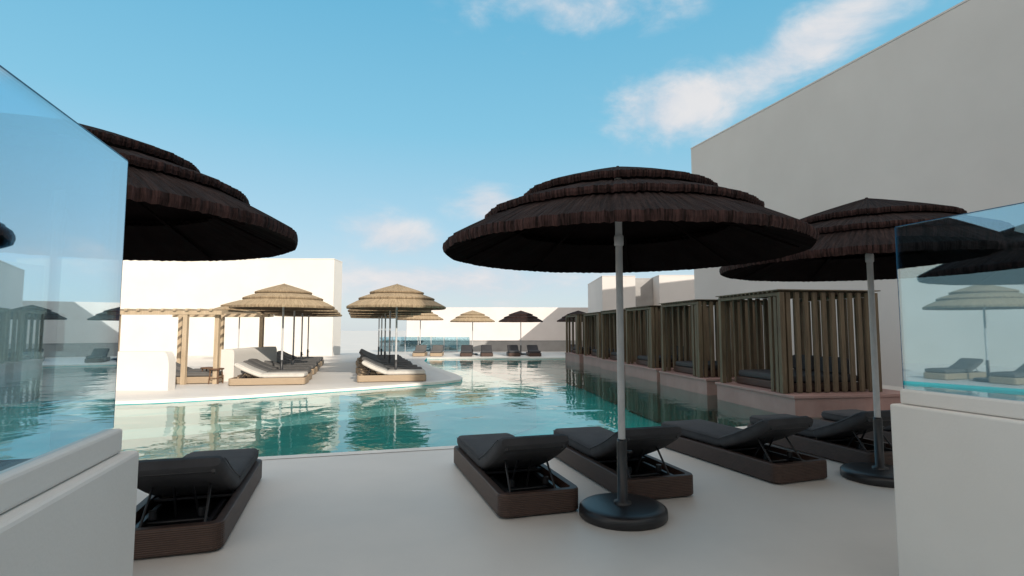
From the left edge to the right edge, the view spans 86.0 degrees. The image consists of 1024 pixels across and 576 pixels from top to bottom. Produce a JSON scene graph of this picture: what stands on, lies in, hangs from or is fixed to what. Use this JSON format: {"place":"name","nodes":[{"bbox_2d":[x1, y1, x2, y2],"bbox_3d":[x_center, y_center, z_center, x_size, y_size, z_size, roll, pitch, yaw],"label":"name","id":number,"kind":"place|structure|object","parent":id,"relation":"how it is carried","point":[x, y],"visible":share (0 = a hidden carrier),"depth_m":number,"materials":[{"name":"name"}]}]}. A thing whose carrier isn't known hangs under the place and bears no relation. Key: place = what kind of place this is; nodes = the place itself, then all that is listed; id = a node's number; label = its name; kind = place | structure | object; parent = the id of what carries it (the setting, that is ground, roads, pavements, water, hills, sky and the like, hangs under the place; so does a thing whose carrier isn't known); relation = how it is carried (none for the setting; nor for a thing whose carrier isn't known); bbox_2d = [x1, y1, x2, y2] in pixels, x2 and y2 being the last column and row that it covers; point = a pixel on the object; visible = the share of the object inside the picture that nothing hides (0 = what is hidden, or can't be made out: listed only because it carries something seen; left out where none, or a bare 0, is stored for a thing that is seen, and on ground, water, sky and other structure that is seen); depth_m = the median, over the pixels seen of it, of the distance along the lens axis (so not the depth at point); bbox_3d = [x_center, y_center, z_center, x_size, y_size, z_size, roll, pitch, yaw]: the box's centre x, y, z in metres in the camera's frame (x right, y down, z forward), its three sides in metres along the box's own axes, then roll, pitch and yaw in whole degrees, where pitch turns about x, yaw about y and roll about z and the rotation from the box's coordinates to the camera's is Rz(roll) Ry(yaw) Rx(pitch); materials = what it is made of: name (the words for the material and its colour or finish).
{"place":"outdoors","nodes":[
{"label":"outdoors","id":0,"kind":"place"},
{"bbox_2d":[116,351,175,390],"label":"wall","id":1,"kind":"structure","parent":0,"point":[146,370],"depth_m":13.98,"materials":[{"name":"white paint"}]},
{"bbox_2d":[380,340,574,340],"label":"parapet","id":2,"kind":"structure","parent":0,"point":[479,340],"depth_m":39.32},
{"bbox_2d":[0,0,963,330],"label":"sky","id":3,"kind":"structure","parent":0,"point":[378,132],"materials":[{"name":"blue"}]},
{"bbox_2d":[115,331,917,575],"bbox_3d":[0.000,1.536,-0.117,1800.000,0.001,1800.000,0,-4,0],"label":"ground","id":4,"kind":"structure","parent":0,"point":[420,513],"depth_m":4.31,"materials":[{"name":"concrete"}]},
{"bbox_2d":[0,451,138,575],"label":"wall","id":5,"kind":"structure","parent":4,"relation":"on","point":[82,523],"depth_m":1.55,"materials":[{"name":"white paint"}]},
{"bbox_2d":[0,429,121,513],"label":"curb","id":6,"kind":"structure","parent":5,"relation":"on","point":[24,483],"depth_m":1.50,"materials":[{"name":"white concrete"}]},
{"bbox_2d":[0,67,127,473],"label":"glass panels","id":7,"kind":"object","parent":6,"relation":"on","point":[63,180],"visible":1,"depth_m":1.53,"materials":[{"name":"clear glass"}]},
{"bbox_2d":[0,65,127,427],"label":"glass edges","id":8,"kind":"object","parent":6,"relation":"on","point":[103,143],"visible":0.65,"depth_m":1.72,"materials":[{"name":"clear glass"}]},
{"bbox_2d":[79,123,297,261],"bbox_3d":[-3.032,0.334,3.605,3.010,2.962,2.990,1,-4,-11],"label":"thatched umbrella","id":9,"kind":"object","parent":4,"relation":"on","point":[178,208],"visible":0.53,"depth_m":4.12,"materials":[{"name":"brown plant"}]},
{"bbox_2d":[118,309,269,384],"bbox_3d":[-9.875,1.772,17.065,3.250,2.140,3.300,0,-4,0],"label":"wooden pergola","id":10,"kind":"object","parent":4,"relation":"on","point":[184,315],"visible":0.76,"depth_m":15.71,"materials":[{"name":"brown wood"}]},
{"bbox_2d":[176,362,219,370],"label":"sun lounger","id":11,"kind":"object","parent":4,"relation":"on","point":[178,366],"visible":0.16,"depth_m":16.80,"materials":[{"name":"fabric"}]},
{"bbox_2d":[134,448,261,558],"bbox_3d":[-2.651,1.589,4.684,0.720,0.622,2.020,1,-5,-17],"label":"sun lounger","id":12,"kind":"object","parent":4,"relation":"on","point":[195,502],"visible":0.86,"depth_m":4.05,"materials":[{"name":"fabric"}]},
{"bbox_2d":[175,369,223,383],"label":"sun lounger","id":13,"kind":"object","parent":4,"relation":"on","point":[197,377],"visible":0.27,"depth_m":15.69,"materials":[{"name":"wood"}]},
{"bbox_2d":[208,368,223,383],"bbox_3d":[-8.500,2.526,15.754,0.420,0.442,0.420,0,-4,0],"label":"wooden stool","id":14,"kind":"object","parent":4,"relation":"on","point":[218,369],"visible":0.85,"depth_m":15.64,"materials":[{"name":"brown wood"}]},
{"bbox_2d":[120,258,342,355],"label":"building","id":15,"kind":"structure","parent":4,"relation":"on","point":[150,284],"depth_m":33.06,"materials":[{"name":"white paint"}]},
{"bbox_2d":[214,300,273,347],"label":"thatched umbrella","id":16,"kind":"object","parent":4,"relation":"on","point":[225,306],"visible":0.18,"depth_m":25.31,"materials":[{"name":"beige metal"}]},
{"bbox_2d":[220,346,276,380],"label":"wall","id":17,"kind":"structure","parent":4,"relation":"on","point":[230,358],"depth_m":16.88,"materials":[{"name":"white paint"}]},
{"bbox_2d":[228,362,308,385],"bbox_3d":[-6.875,2.421,15.595,2.020,0.622,0.720,1,-4,-11],"label":"sun lounger","id":18,"kind":"object","parent":4,"relation":"on","point":[260,377],"visible":1,"depth_m":15.29,"materials":[{"name":"fabric"}]},
{"bbox_2d":[237,360,311,379],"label":"sun lounger","id":19,"kind":"object","parent":4,"relation":"on","point":[257,365],"visible":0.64,"depth_m":16.50,"materials":[{"name":"fabric"}]},
{"bbox_2d":[229,283,334,369],"bbox_3d":[-7.000,1.336,16.747,3.008,2.962,2.980,0,-4,0],"label":"thatched umbrella","id":20,"kind":"object","parent":4,"relation":"on","point":[284,296],"visible":0.86,"depth_m":16.07,"materials":[{"name":"beige metal"}]},
{"bbox_2d":[264,360,316,374],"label":"sun lounger","id":21,"kind":"object","parent":4,"relation":"on","point":[275,364],"visible":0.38,"depth_m":18.75,"materials":[{"name":"fabric"}]},
{"bbox_2d":[248,309,337,364],"bbox_3d":[-7.850,1.564,19.738,3.008,2.962,2.980,1,-4,-11],"label":"thatched umbrella","id":22,"kind":"object","parent":4,"relation":"on","point":[305,311],"visible":0.1,"depth_m":19.75,"materials":[{"name":"beige metal"}]},
{"bbox_2d":[277,360,318,370],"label":"sun lounger","id":23,"kind":"object","parent":4,"relation":"on","point":[315,363],"visible":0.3,"depth_m":19.95,"materials":[{"name":"fabric"}]},
{"bbox_2d":[277,357,319,368],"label":"sun lounger","id":24,"kind":"object","parent":4,"relation":"on","point":[285,361],"visible":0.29,"depth_m":21.04,"materials":[{"name":"fabric"}]},
{"bbox_2d":[277,354,320,366],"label":"sun lounger","id":25,"kind":"object","parent":4,"relation":"on","point":[288,359],"visible":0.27,"depth_m":22.14,"materials":[{"name":"fabric"}]},
{"bbox_2d":[277,351,322,365],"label":"sun lounger","id":26,"kind":"object","parent":4,"relation":"on","point":[290,357],"visible":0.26,"depth_m":23.24,"materials":[{"name":"fabric"}]},
{"bbox_2d":[277,351,323,363],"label":"sun lounger","id":27,"kind":"object","parent":4,"relation":"on","point":[302,357],"visible":0.3,"depth_m":24.23,"materials":[{"name":"fabric"}]},
{"bbox_2d":[264,312,339,358],"bbox_3d":[-8.700,1.792,22.730,3.008,2.962,2.980,2,-5,-23],"label":"thatched umbrella","id":28,"kind":"object","parent":4,"relation":"on","point":[302,314],"visible":0.09,"depth_m":22.75,"materials":[{"name":"beige metal"}]},
{"bbox_2d":[274,314,341,356],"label":"thatched umbrella","id":29,"kind":"object","parent":4,"relation":"on","point":[308,316],"visible":0.12,"depth_m":25.74,"materials":[{"name":"beige metal"}]},
{"bbox_2d":[357,349,399,358],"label":"sun lounger","id":30,"kind":"object","parent":4,"relation":"on","point":[376,355],"visible":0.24,"depth_m":26.30,"materials":[{"name":"fabric"}]},
{"bbox_2d":[351,317,406,354],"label":"thatched umbrella","id":31,"kind":"object","parent":4,"relation":"on","point":[379,318],"visible":0.06,"depth_m":29.81,"materials":[{"name":"beige metal"}]},
{"bbox_2d":[356,351,401,361],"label":"sun lounger","id":32,"kind":"object","parent":4,"relation":"on","point":[375,356],"visible":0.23,"depth_m":24.14,"materials":[{"name":"fabric"}]},
{"bbox_2d":[357,350,400,359],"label":"sun lounger","id":33,"kind":"object","parent":4,"relation":"on","point":[375,355],"visible":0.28,"depth_m":25.16,"materials":[{"name":"fabric"}]},
{"bbox_2d":[356,351,404,366],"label":"sun lounger","id":34,"kind":"object","parent":4,"relation":"on","point":[377,358],"visible":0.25,"depth_m":23.19,"materials":[{"name":"fabric"}]},
{"bbox_2d":[350,315,412,354],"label":"thatched umbrella","id":35,"kind":"object","parent":4,"relation":"on","point":[381,323],"visible":0.09,"depth_m":26.58,"materials":[{"name":"beige metal"}]},
{"bbox_2d":[357,353,407,366],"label":"sun lounger","id":36,"kind":"object","parent":4,"relation":"on","point":[381,360],"visible":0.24,"depth_m":21.95,"materials":[{"name":"fabric"}]},
{"bbox_2d":[358,354,410,366],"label":"sun lounger","id":37,"kind":"object","parent":4,"relation":"on","point":[383,361],"visible":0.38,"depth_m":20.84,"materials":[{"name":"fabric"}]},
{"bbox_2d":[356,355,412,372],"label":"sun lounger","id":38,"kind":"object","parent":4,"relation":"on","point":[364,367],"visible":0.32,"depth_m":19.74,"materials":[{"name":"fabric"}]},
{"bbox_2d":[349,312,420,358],"bbox_3d":[-5.390,1.838,23.328,3.008,2.962,2.980,3,-5,-35],"label":"thatched umbrella","id":39,"kind":"object","parent":4,"relation":"on","point":[385,314],"visible":0.12,"depth_m":23.30,"materials":[{"name":"beige metal"}]},
{"bbox_2d":[357,357,417,374],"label":"sun lounger","id":40,"kind":"object","parent":4,"relation":"on","point":[359,370],"visible":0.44,"depth_m":18.61,"materials":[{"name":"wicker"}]},
{"bbox_2d":[348,309,430,362],"bbox_3d":[-4.470,1.591,20.087,3.008,2.962,2.980,2,-5,-22],"label":"thatched umbrella","id":41,"kind":"object","parent":4,"relation":"on","point":[378,311],"visible":0.15,"depth_m":20.10,"materials":[{"name":"beige metal"}]},
{"bbox_2d":[358,358,421,373],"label":"sun lounger","id":42,"kind":"object","parent":4,"relation":"on","point":[372,372],"visible":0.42,"depth_m":17.50,"materials":[{"name":"fabric"}]},
{"bbox_2d":[357,360,425,381],"bbox_3d":[-3.624,2.498,16.602,2.020,0.622,0.720,1,-4,-11],"label":"sun lounger","id":43,"kind":"object","parent":4,"relation":"on","point":[389,375],"visible":0.99,"depth_m":16.28,"materials":[{"name":"fabric"}]},
{"bbox_2d":[346,284,445,381],"bbox_3d":[-3.550,1.344,16.846,3.008,2.962,2.980,1,-4,-9],"label":"thatched umbrella","id":44,"kind":"object","parent":4,"relation":"on","point":[396,297],"visible":0.85,"depth_m":16.15,"materials":[{"name":"beige metal"}]},
{"bbox_2d":[379,336,457,346],"bbox_3d":[-6.080,3.902,38.023,6.280,1.080,0.040,0,-4,0],"label":"glass fence","id":45,"kind":"object","parent":4,"relation":"on","point":[405,340],"visible":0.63,"depth_m":38.04,"materials":[{"name":"clear glass"}]},
{"bbox_2d":[412,345,427,356],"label":"sun lounger","id":46,"kind":"object","parent":4,"relation":"on","point":[420,350],"visible":1,"depth_m":32.25,"materials":[{"name":"wicker"}]},
{"bbox_2d":[398,312,443,344],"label":"thatched umbrella","id":47,"kind":"object","parent":4,"relation":"on","point":[428,316],"visible":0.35,"depth_m":34.90,"materials":[{"name":"beige wicker"}]},
{"bbox_2d":[112,357,746,459],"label":"swimming pool","id":48,"kind":"structure","parent":4,"relation":"in","point":[363,429],"depth_m":12.42,"materials":[{"name":"liquid"}]},
{"bbox_2d":[114,359,772,433],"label":"water","id":49,"kind":"structure","parent":48,"relation":"in","point":[553,379],"depth_m":13.95,"materials":[{"name":"teal liquid"}]},
{"bbox_2d":[430,345,443,356],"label":"sun lounger","id":50,"kind":"object","parent":4,"relation":"on","point":[437,350],"visible":1,"depth_m":32.25,"materials":[{"name":"fabric"}]},
{"bbox_2d":[460,345,471,356],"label":"sun lounger","id":51,"kind":"object","parent":4,"relation":"on","point":[466,350],"visible":1,"depth_m":32.25,"materials":[{"name":"wicker"}]},
{"bbox_2d":[450,310,494,354],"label":"thatched umbrella","id":52,"kind":"object","parent":4,"relation":"on","point":[472,316],"visible":0.94,"depth_m":33.36,"materials":[{"name":"beige metal"}]},
{"bbox_2d":[379,341,582,350],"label":"walls","id":53,"kind":"structure","parent":4,"relation":"on","point":[502,346],"depth_m":39.31,"materials":[{"name":"white paint"}]},
{"bbox_2d":[480,345,492,356],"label":"sun lounger","id":54,"kind":"object","parent":4,"relation":"on","point":[486,350],"visible":1,"depth_m":32.25,"materials":[{"name":"wicker"}]},
{"bbox_2d":[407,307,587,339],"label":"walls","id":55,"kind":"structure","parent":4,"relation":"on","point":[549,327],"depth_m":46.89,"materials":[{"name":"white paint"}]},
{"bbox_2d":[506,345,520,356],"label":"sun lounger","id":56,"kind":"object","parent":4,"relation":"on","point":[513,350],"visible":1,"depth_m":32.25,"materials":[{"name":"wicker"}]},
{"bbox_2d":[454,433,577,517],"bbox_3d":[-0.051,1.653,5.521,0.720,0.622,2.020,1,-5,-17],"label":"sun lounger","id":57,"kind":"object","parent":4,"relation":"on","point":[507,475],"visible":1,"depth_m":4.85,"materials":[{"name":"fabric"}]},
{"bbox_2d":[499,311,542,354],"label":"thatched umbrella","id":58,"kind":"object","parent":4,"relation":"on","point":[520,316],"visible":0.94,"depth_m":33.56,"materials":[{"name":"brown wicker"}]},
{"bbox_2d":[526,345,540,356],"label":"sun lounger","id":59,"kind":"object","parent":4,"relation":"on","point":[533,350],"visible":1,"depth_m":32.25,"materials":[{"name":"fabric"}]},
{"bbox_2d":[557,310,584,321],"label":"thatched umbrella","id":60,"kind":"object","parent":4,"relation":"on","point":[563,319],"visible":0.4,"depth_m":35.48,"materials":[{"name":"black plant"}]},
{"bbox_2d":[565,314,613,362],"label":"cabana pavilion","id":61,"kind":"structure","parent":4,"relation":"on","point":[576,354],"depth_m":28.22,"materials":[{"name":"wood"}]},
{"bbox_2d":[583,312,613,366],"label":"cabana pavilion","id":62,"kind":"structure","parent":4,"relation":"on","point":[594,358],"depth_m":25.59,"materials":[{"name":"wood"}]},
{"bbox_2d":[588,276,635,312],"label":"building","id":63,"kind":"structure","parent":4,"relation":"on","point":[601,293],"depth_m":37.12,"materials":[{"name":"white paint"}]},
{"bbox_2d":[553,425,692,498],"bbox_3d":[1.084,1.687,5.959,0.720,0.622,2.020,1,-5,-16],"label":"sun lounger","id":64,"kind":"object","parent":4,"relation":"on","point":[590,452],"visible":0.83,"depth_m":5.37,"materials":[{"name":"fabric"}]},
{"bbox_2d":[442,166,818,531],"bbox_3d":[0.918,0.415,4.662,3.010,2.962,2.990,1,-4,-7],"label":"thatched umbrella","id":65,"kind":"object","parent":4,"relation":"on","point":[619,221],"visible":1,"depth_m":4.50,"materials":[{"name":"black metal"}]},
{"bbox_2d":[600,309,670,404],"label":"cabana pavilion","id":66,"kind":"structure","parent":4,"relation":"on","point":[610,364],"depth_m":21.79,"materials":[{"name":"wood"}]},
{"bbox_2d":[635,278,652,306],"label":"building","id":67,"kind":"structure","parent":4,"relation":"on","point":[644,291],"depth_m":38.69,"materials":[{"name":"white paint"}]},
{"bbox_2d":[624,305,709,421],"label":"cabana pavilion","id":68,"kind":"structure","parent":4,"relation":"on","point":[648,366],"depth_m":17.87,"materials":[{"name":"wood"}]},
{"bbox_2d":[652,275,694,342],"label":"building","id":69,"kind":"structure","parent":4,"relation":"on","point":[670,288],"depth_m":37.12,"materials":[{"name":"white paint"}]},
{"bbox_2d":[659,299,769,425],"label":"cabana pavilion","id":70,"kind":"structure","parent":4,"relation":"on","point":[699,373],"depth_m":14.30,"materials":[{"name":"wood"}]},
{"bbox_2d":[661,416,826,483],"bbox_3d":[2.613,1.729,6.510,0.720,0.622,2.020,2,-5,-20],"label":"sun lounger","id":71,"kind":"object","parent":4,"relation":"on","point":[749,451],"visible":0.89,"depth_m":5.96,"materials":[{"name":"fabric"}]},
{"bbox_2d":[715,289,900,426],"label":"cabana pavilion","id":72,"kind":"structure","parent":4,"relation":"on","point":[803,381],"depth_m":10.79,"materials":[{"name":"wood"}]},
{"bbox_2d":[747,410,892,464],"bbox_3d":[3.969,1.767,7.007,0.720,0.622,2.020,1,-5,-17],"label":"sun lounger","id":73,"kind":"object","parent":4,"relation":"on","point":[841,441],"visible":0.59,"depth_m":6.52,"materials":[{"name":"fabric"}]},
{"bbox_2d":[819,409,891,442],"bbox_3d":[5.249,1.801,7.456,0.720,0.622,2.020,1,-5,-17],"label":"sun lounger","id":74,"kind":"object","parent":4,"relation":"on","point":[832,416],"visible":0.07,"depth_m":7.99,"materials":[{"name":"fabric"}]},
{"bbox_2d":[691,0,1023,395],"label":"white building","id":75,"kind":"structure","parent":4,"relation":"on","point":[931,110],"depth_m":14.46,"materials":[{"name":"white paint"}]},
{"bbox_2d":[719,197,1023,487],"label":"thatched umbrella","id":76,"kind":"object","parent":4,"relation":"on","point":[855,241],"visible":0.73,"depth_m":5.49,"materials":[{"name":"black metal"}]},
{"bbox_2d":[890,403,1023,575],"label":"wall","id":77,"kind":"structure","parent":4,"relation":"on","point":[959,488],"depth_m":2.84,"materials":[{"name":"white paint"}]},
{"bbox_2d":[900,388,1023,419],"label":"curb","id":78,"kind":"structure","parent":77,"relation":"on","point":[1000,405],"depth_m":2.89,"materials":[{"name":"white concrete"}]},
{"bbox_2d":[895,202,1023,388],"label":"glass edges","id":79,"kind":"object","parent":78,"relation":"on","point":[899,301],"visible":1,"depth_m":3.23,"materials":[{"name":"clear glass"}]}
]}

